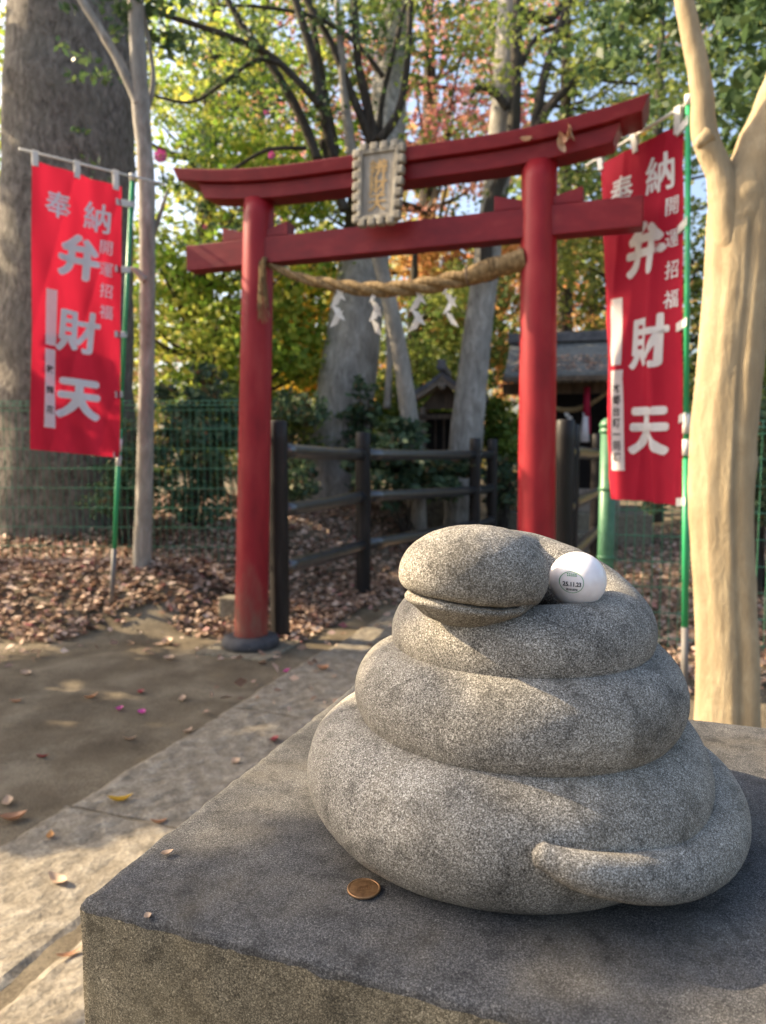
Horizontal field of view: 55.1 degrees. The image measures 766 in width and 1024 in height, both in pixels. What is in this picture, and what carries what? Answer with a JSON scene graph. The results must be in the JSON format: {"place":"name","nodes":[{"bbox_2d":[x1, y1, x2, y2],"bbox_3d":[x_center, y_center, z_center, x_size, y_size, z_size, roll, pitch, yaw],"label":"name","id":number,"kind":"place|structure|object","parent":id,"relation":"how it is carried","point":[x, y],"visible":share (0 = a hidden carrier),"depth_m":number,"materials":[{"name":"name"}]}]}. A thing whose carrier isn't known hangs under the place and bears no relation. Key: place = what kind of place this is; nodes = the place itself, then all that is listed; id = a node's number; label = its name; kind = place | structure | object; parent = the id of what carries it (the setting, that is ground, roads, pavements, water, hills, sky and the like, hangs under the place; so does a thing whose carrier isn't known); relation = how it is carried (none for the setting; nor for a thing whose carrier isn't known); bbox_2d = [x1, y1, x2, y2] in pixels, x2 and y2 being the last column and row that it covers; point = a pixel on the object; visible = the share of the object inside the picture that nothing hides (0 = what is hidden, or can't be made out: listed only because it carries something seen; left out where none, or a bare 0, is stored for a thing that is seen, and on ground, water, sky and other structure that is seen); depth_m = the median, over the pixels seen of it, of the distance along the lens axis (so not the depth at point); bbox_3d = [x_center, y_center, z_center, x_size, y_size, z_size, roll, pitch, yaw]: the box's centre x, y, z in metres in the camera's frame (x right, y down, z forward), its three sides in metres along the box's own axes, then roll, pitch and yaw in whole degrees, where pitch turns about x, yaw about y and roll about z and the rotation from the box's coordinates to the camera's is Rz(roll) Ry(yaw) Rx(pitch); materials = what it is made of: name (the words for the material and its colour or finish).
{"place":"outdoors","nodes":[
{"label":"outdoors","id":0,"kind":"place"},
{"bbox_2d":[0,605,398,1023],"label":"stone path","id":1,"kind":"structure","parent":0,"point":[86,853],"depth_m":2.35,"materials":[{"name":"stone"}]},
{"bbox_2d":[46,830,53,837],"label":"fallen leaf","id":2,"kind":"object","parent":1,"relation":"on","point":[50,833],"visible":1,"depth_m":2.27,"materials":[{"name":"brown plant"}]},
{"bbox_2d":[49,871,66,882],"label":"fallen leaf","id":3,"kind":"object","parent":1,"relation":"on","point":[55,877],"visible":1,"depth_m":2.03,"materials":[{"name":"beige plant"}]},
{"bbox_2d":[55,946,81,956],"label":"fallen leaf","id":4,"kind":"object","parent":1,"relation":"on","point":[67,954],"visible":0.87,"depth_m":1.73,"materials":[{"name":"brown plant"}]},
{"bbox_2d":[107,793,132,800],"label":"fallen leaf","id":5,"kind":"object","parent":1,"relation":"on","point":[118,798],"visible":1,"depth_m":2.48,"materials":[{"name":"yellow plant"}]},
{"bbox_2d":[150,818,166,822],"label":"fallen leaf","id":6,"kind":"object","parent":1,"relation":"on","point":[157,821],"visible":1,"depth_m":2.37,"materials":[{"name":"brown plant"}]},
{"bbox_2d":[231,757,239,762],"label":"fallen leaf","id":7,"kind":"object","parent":1,"relation":"on","point":[234,760],"visible":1,"depth_m":2.81,"materials":[{"name":"beige plant"}]},
{"bbox_2d":[317,665,328,668],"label":"fallen leaf","id":8,"kind":"object","parent":1,"relation":"on","point":[322,666],"visible":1,"depth_m":3.98,"materials":[{"name":"brown plant"}]},
{"bbox_2d":[0,454,765,1009],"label":"ground","id":9,"kind":"structure","parent":0,"point":[70,730],"depth_m":3.88,"materials":[{"name":"brown soil"}]},
{"bbox_2d":[0,0,5,161],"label":"maple tree","id":10,"kind":"object","parent":9,"relation":"on","point":[2,15],"depth_m":9.41,"materials":[{"name":"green plant"}]},
{"bbox_2d":[2,795,12,803],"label":"fallen leaf","id":11,"kind":"object","parent":9,"relation":"on","point":[7,799],"visible":1,"depth_m":2.51,"materials":[{"name":"beige plant"}]},
{"bbox_2d":[0,810,26,819],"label":"fallen leaf","id":12,"kind":"object","parent":9,"relation":"on","point":[12,816],"visible":1,"depth_m":2.39,"materials":[{"name":"brown plant"}]},
{"bbox_2d":[21,670,30,674],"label":"fallen leaf","id":13,"kind":"object","parent":9,"relation":"on","point":[26,672],"visible":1,"depth_m":3.92,"materials":[{"name":"beige plant"}]},
{"bbox_2d":[0,0,136,540],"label":"tree","id":14,"kind":"object","parent":9,"relation":"on","point":[45,105],"visible":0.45,"depth_m":6.22,"materials":[{"name":"grey plant"}]},
{"bbox_2d":[19,148,164,601],"bbox_3d":[-1.837,-0.784,4.761,0.870,2.805,0.176,-3,6,-35],"label":"nobori banner","id":15,"kind":"object","parent":9,"relation":"on","point":[77,387],"visible":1,"depth_m":4.62,"materials":[{"name":"red fabric"}]},
{"bbox_2d":[0,400,238,566],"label":"wire fence","id":16,"kind":"object","parent":9,"relation":"on","point":[133,488],"visible":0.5,"depth_m":5.61,"materials":[{"name":"green metal"}]},
{"bbox_2d":[73,418,170,550],"bbox_3d":[-2.111,-0.208,6.003,0.705,1.121,0.570,0,5,0],"label":"shrub","id":17,"kind":"object","parent":9,"relation":"on","point":[127,516],"visible":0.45,"depth_m":5.95,"materials":[{"name":"green plant"}]},
{"bbox_2d":[53,0,210,570],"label":"slender tree","id":18,"kind":"object","parent":9,"relation":"on","point":[136,20],"visible":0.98,"depth_m":5.20,"materials":[{"name":"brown plant"}]},
{"bbox_2d":[161,637,172,643],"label":"fallen leaf","id":19,"kind":"object","parent":9,"relation":"on","point":[164,639],"visible":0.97,"depth_m":4.57,"materials":[{"name":"beige plant"}]},
{"bbox_2d":[163,655,173,659],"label":"fallen leaf","id":20,"kind":"object","parent":9,"relation":"on","point":[168,657],"visible":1,"depth_m":4.24,"materials":[{"name":"beige plant"}]},
{"bbox_2d":[132,361,238,525],"bbox_3d":[-1.726,-0.492,6.634,1.154,1.732,1.189,5,7,44],"label":"shrub","id":21,"kind":"object","parent":9,"relation":"on","point":[162,390],"visible":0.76,"depth_m":6.48,"materials":[{"name":"green plant"}]},
{"bbox_2d":[219,595,234,623],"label":"kerb block","id":22,"kind":"structure","parent":9,"relation":"on","point":[226,606],"depth_m":4.92,"materials":[{"name":"stone"}]},
{"bbox_2d":[133,377,344,506],"bbox_3d":[-1.742,-0.809,8.837,2.609,1.654,1.703,0,5,0],"label":"shrub","id":23,"kind":"object","parent":9,"relation":"on","point":[235,387],"visible":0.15,"depth_m":8.59,"materials":[{"name":"green plant"}]},
{"bbox_2d":[133,0,375,496],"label":"maple tree","id":24,"kind":"object","parent":9,"relation":"on","point":[209,342],"visible":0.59,"depth_m":9.09,"materials":[{"name":"green plant"}]},
{"bbox_2d":[70,0,460,284],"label":"camellia tree","id":25,"kind":"object","parent":9,"relation":"on","point":[320,100],"visible":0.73,"depth_m":7.93,"materials":[{"name":"green plant"}]},
{"bbox_2d":[237,261,338,464],"bbox_3d":[-1.238,-2.054,10.996,2.004,4.063,2.099,2,5,25],"label":"golden maple","id":26,"kind":"object","parent":9,"relation":"on","point":[314,386],"visible":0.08,"depth_m":10.67,"materials":[{"name":"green plant"}]},
{"bbox_2d":[271,388,313,478],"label":"shrub","id":27,"kind":"object","parent":9,"relation":"on","point":[278,394],"visible":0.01,"depth_m":9.12,"materials":[{"name":"green plant"}]},
{"bbox_2d":[271,385,331,501],"bbox_3d":[-1.027,-0.659,7.999,0.938,1.486,1.620,0,5,0],"label":"shrub","id":28,"kind":"object","parent":9,"relation":"on","point":[298,488],"visible":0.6,"depth_m":7.89,"materials":[{"name":"green plant"}]},
{"bbox_2d":[144,0,464,396],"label":"broadleaf tree","id":29,"kind":"object","parent":9,"relation":"on","point":[264,13],"visible":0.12,"depth_m":11.75,"materials":[{"name":"green plant"}]},
{"bbox_2d":[334,374,382,506],"bbox_3d":[-0.256,-0.801,8.693,0.587,1.633,0.498,3,6,32],"label":"shrub","id":30,"kind":"object","parent":9,"relation":"on","point":[358,421],"visible":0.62,"depth_m":8.58,"materials":[{"name":"green plant"}]},
{"bbox_2d":[196,0,536,505],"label":"leaning tree","id":31,"kind":"object","parent":9,"relation":"on","point":[351,349],"visible":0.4,"depth_m":8.92,"materials":[{"name":"grey plant"}]},
{"bbox_2d":[334,0,426,530],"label":"thin tree","id":32,"kind":"object","parent":9,"relation":"on","point":[397,356],"visible":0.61,"depth_m":8.40,"materials":[{"name":"grey plant"}]},
{"bbox_2d":[0,493,765,712],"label":"leaf litter","id":33,"kind":"object","parent":9,"relation":"on","point":[16,561],"visible":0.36,"depth_m":5.49,"materials":[{"name":"brown plant"}]},
{"bbox_2d":[269,420,497,638],"bbox_3d":[0.227,0.000,6.642,0.302,1.486,4.512,2,5,26],"label":"log fence","id":34,"kind":"object","parent":9,"relation":"on","point":[362,497],"visible":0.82,"depth_m":5.91,"materials":[{"name":"black wood"}]},
{"bbox_2d":[336,415,484,546],"bbox_3d":[0.310,-0.292,8.135,1.687,1.563,1.259,0,5,0],"label":"shrub","id":35,"kind":"object","parent":9,"relation":"on","point":[410,474],"visible":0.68,"depth_m":7.98,"materials":[{"name":"green plant"}]},
{"bbox_2d":[172,93,649,661],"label":"torii gate","id":36,"kind":"structure","parent":9,"relation":"on","point":[538,221],"depth_m":3.81,"materials":[{"name":"red paint"}]},
{"bbox_2d":[257,247,525,323],"bbox_3d":[0.009,-1.237,3.939,1.515,0.380,0.121,2,5,18],"label":"straw rope","id":37,"kind":"object","parent":36,"relation":"hanging from","point":[493,268],"visible":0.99,"depth_m":3.87,"materials":[{"name":"brown fabric"}]},
{"bbox_2d":[330,290,345,326],"bbox_3d":[-0.251,-1.136,4.051,0.100,0.231,0.019,1,5,17],"label":"paper streamer","id":38,"kind":"object","parent":37,"relation":"hanging from","point":[337,310],"visible":1,"depth_m":4.05,"materials":[{"name":"white paper"}]},
{"bbox_2d":[369,294,381,335],"bbox_3d":[-0.039,-1.086,3.974,0.095,0.259,0.019,-4,6,-37],"label":"paper streamer","id":39,"kind":"object","parent":37,"relation":"hanging from","point":[376,311],"visible":0.96,"depth_m":3.97,"materials":[{"name":"white paper"}]},
{"bbox_2d":[408,292,426,331],"bbox_3d":[0.182,-1.073,3.899,0.100,0.231,0.019,1,5,7],"label":"paper streamer","id":40,"kind":"object","parent":37,"relation":"hanging from","point":[418,319],"visible":1,"depth_m":3.90,"materials":[{"name":"white paper"}]},
{"bbox_2d":[442,288,457,326],"bbox_3d":[0.351,-1.094,3.835,0.095,0.259,0.019,3,5,28],"label":"paper streamer","id":41,"kind":"object","parent":37,"relation":"hanging from","point":[450,299],"visible":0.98,"depth_m":3.84,"materials":[{"name":"white paper"}]},
{"bbox_2d":[520,136,531,140],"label":"dead leaf","id":42,"kind":"object","parent":36,"relation":"attached to","point":[525,138],"visible":1,"depth_m":3.54,"materials":[{"name":"brown plant"}]},
{"bbox_2d":[557,123,574,151],"bbox_3d":[0.870,-1.780,3.489,0.088,0.142,0.046,0,5,0],"label":"dead leaf cluster","id":43,"kind":"object","parent":36,"relation":"attached to","point":[562,139],"visible":1,"depth_m":3.49,"materials":[{"name":"brown plant"}]},
{"bbox_2d":[372,378,451,489],"bbox_3d":[0.318,-1.073,10.733,1.287,1.842,1.922,3,5,27],"label":"shrub","id":44,"kind":"object","parent":9,"relation":"on","point":[393,411],"visible":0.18,"depth_m":10.23,"materials":[{"name":"green plant"}]},
{"bbox_2d":[312,254,519,410],"bbox_3d":[0.643,-2.270,11.922,4.134,4.334,2.696,3,6,31],"label":"broadleaf tree","id":45,"kind":"object","parent":9,"relation":"on","point":[423,350],"visible":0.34,"depth_m":11.48,"materials":[{"name":"green plant"}]},
{"bbox_2d":[80,685,765,1023],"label":"stone pedestal","id":46,"kind":"object","parent":9,"relation":"on","point":[259,913],"visible":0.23,"depth_m":0.48,"materials":[{"name":"stone"}]},
{"bbox_2d":[144,912,150,917],"bbox_3d":[-0.156,0.268,0.487,0.005,0.002,0.006,-4,6,-39],"label":"leaf scrap","id":47,"kind":"object","parent":46,"relation":"on","point":[147,914],"visible":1,"depth_m":0.49,"materials":[{"name":"beige plant"}]},
{"bbox_2d":[161,849,172,853],"bbox_3d":[-0.165,0.259,0.559,0.010,0.003,0.007,-5,12,-29],"label":"leaf scrap","id":48,"kind":"object","parent":46,"relation":"on","point":[168,851],"visible":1,"depth_m":0.56,"materials":[{"name":"beige plant"}]},
{"bbox_2d":[347,878,380,899],"bbox_3d":[-0.013,0.264,0.515,0.024,0.002,0.024,-2,7,-14],"label":"coin","id":49,"kind":"object","parent":46,"relation":"on","point":[363,888],"visible":1,"depth_m":0.51,"materials":[{"name":"brown metal"}]},
{"bbox_2d":[307,524,751,914],"bbox_3d":[0.115,0.133,0.613,0.357,0.259,0.362,0,5,0],"label":"snake statue","id":50,"kind":"object","parent":46,"relation":"on","point":[502,728],"visible":1,"depth_m":0.50,"materials":[{"name":"stone"}]},
{"bbox_2d":[549,552,606,603],"bbox_3d":[0.148,0.052,0.561,0.043,0.042,0.049,0,5,0],"label":"egg","id":51,"kind":"object","parent":50,"relation":"on","point":[577,577],"visible":0.97,"depth_m":0.54,"materials":[{"name":"white food"}]},
{"bbox_2d":[397,359,488,528],"bbox_3d":[0.798,-0.761,9.560,1.120,2.310,0.919,1,5,10],"label":"shrine","id":52,"kind":"object","parent":9,"relation":"on","point":[438,386],"visible":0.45,"depth_m":9.32,"materials":[{"name":"wood"}]},
{"bbox_2d":[435,419,444,449],"bbox_3d":[0.788,-0.901,9.489,0.240,0.600,0.030,1,5,10],"label":"lattice door","id":53,"kind":"structure","parent":52,"relation":"in","point":[435,419],"depth_m":9.47,"materials":[{"name":"brown wood"}]},
{"bbox_2d":[133,74,759,476],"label":"woodland","id":54,"kind":"object","parent":9,"relation":"on","point":[405,194],"visible":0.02,"depth_m":21.09,"materials":[{"name":"green plant"}]},
{"bbox_2d":[374,209,520,411],"bbox_3d":[1.259,-2.908,13.529,4.273,5.310,3.370,0,5,0],"label":"orange maple","id":55,"kind":"object","parent":9,"relation":"on","point":[423,268],"visible":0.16,"depth_m":13.04,"materials":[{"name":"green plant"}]},
{"bbox_2d":[192,0,717,384],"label":"red maple","id":56,"kind":"object","parent":9,"relation":"on","point":[427,205],"visible":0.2,"depth_m":12.07,"materials":[{"name":"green plant"}]},
{"bbox_2d":[481,452,517,528],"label":"shrub","id":57,"kind":"object","parent":9,"relation":"on","point":[507,496],"visible":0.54,"depth_m":8.92,"materials":[{"name":"green plant"}]},
{"bbox_2d":[481,393,518,513],"bbox_3d":[1.518,-0.544,9.570,0.932,1.984,1.611,0,5,0],"label":"shrub","id":58,"kind":"object","parent":9,"relation":"on","point":[506,435],"visible":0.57,"depth_m":9.28,"materials":[{"name":"green plant"}]},
{"bbox_2d":[369,0,716,525],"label":"pale tree","id":59,"kind":"object","parent":9,"relation":"on","point":[509,60],"visible":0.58,"depth_m":8.19,"materials":[{"name":"grey plant"}]},
{"bbox_2d":[497,330,652,550],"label":"shrine hall","id":60,"kind":"structure","parent":9,"relation":"on","point":[582,360],"depth_m":9.34,"materials":[{"name":"wood"}]},
{"bbox_2d":[556,390,607,418],"bbox_3d":[2.327,-1.321,9.247,1.082,0.473,0.073,1,5,14],"label":"shrine rope","id":61,"kind":"object","parent":60,"relation":"hanging from","point":[566,411],"visible":0.41,"depth_m":9.20,"materials":[{"name":"fabric"}]},
{"bbox_2d":[580,387,590,441],"bbox_3d":[2.522,-1.211,9.136,0.138,0.682,0.122,1,5,14],"label":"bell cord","id":62,"kind":"object","parent":60,"relation":"hanging from","point":[585,428],"visible":0.98,"depth_m":9.11,"materials":[{"name":"fabric"}]},
{"bbox_2d":[556,419,600,558],"bbox_3d":[1.646,0.041,6.056,0.135,1.500,2.633,2,5,21],"label":"log fence","id":63,"kind":"object","parent":9,"relation":"on","point":[570,454],"visible":0.67,"depth_m":4.85,"materials":[{"name":"black wood"}]},
{"bbox_2d":[557,237,606,330],"bbox_3d":[4.181,-3.308,15.232,2.889,6.841,3.032,0,5,0],"label":"orange maple","id":64,"kind":"object","parent":9,"relation":"on","point":[593,318],"visible":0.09,"depth_m":15.30,"materials":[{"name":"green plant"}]},
{"bbox_2d":[434,0,763,331],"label":"broadleaf tree","id":65,"kind":"object","parent":9,"relation":"on","point":[566,100],"visible":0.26,"depth_m":13.92,"materials":[{"name":"green plant"}]},
{"bbox_2d":[597,418,615,568],"bbox_3d":[1.335,0.235,4.395,0.112,1.592,0.112,0,5,0],"label":"gate post","id":66,"kind":"object","parent":9,"relation":"on","point":[606,528],"visible":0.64,"depth_m":4.34,"materials":[{"name":"green metal"}]},
{"bbox_2d":[509,4,765,522],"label":"broadleaf tree","id":67,"kind":"object","parent":9,"relation":"on","point":[593,255],"visible":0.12,"depth_m":11.22,"materials":[{"name":"green plant"}]},
{"bbox_2d":[585,93,690,684],"bbox_3d":[1.298,-0.516,3.777,0.123,2.836,0.738,-2,5,-25],"label":"nobori banner","id":68,"kind":"object","parent":9,"relation":"on","point":[648,423],"visible":0.98,"depth_m":3.64,"materials":[{"name":"red fabric"}]},
{"bbox_2d":[551,0,765,727],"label":"tree","id":69,"kind":"object","parent":9,"relation":"on","point":[723,437],"visible":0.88,"depth_m":2.85,"materials":[{"name":"beige plant"}]},
{"bbox_2d":[614,420,765,650],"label":"wire fence","id":70,"kind":"object","parent":9,"relation":"on","point":[680,537],"visible":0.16,"depth_m":4.27,"materials":[{"name":"green metal"}]},
{"bbox_2d":[637,384,765,596],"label":"shrub","id":71,"kind":"object","parent":9,"relation":"on","point":[761,577],"visible":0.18,"depth_m":5.54,"materials":[{"name":"green plant"}]},
{"bbox_2d":[683,61,765,456],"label":"broadleaf tree","id":72,"kind":"object","parent":9,"relation":"on","point":[691,385],"visible":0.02,"depth_m":10.08,"materials":[{"name":"green plant"}]},
{"bbox_2d":[0,0,765,452],"label":"sky","id":73,"kind":"structure","parent":0,"point":[696,190],"materials":[{"name":"white"}]}
]}

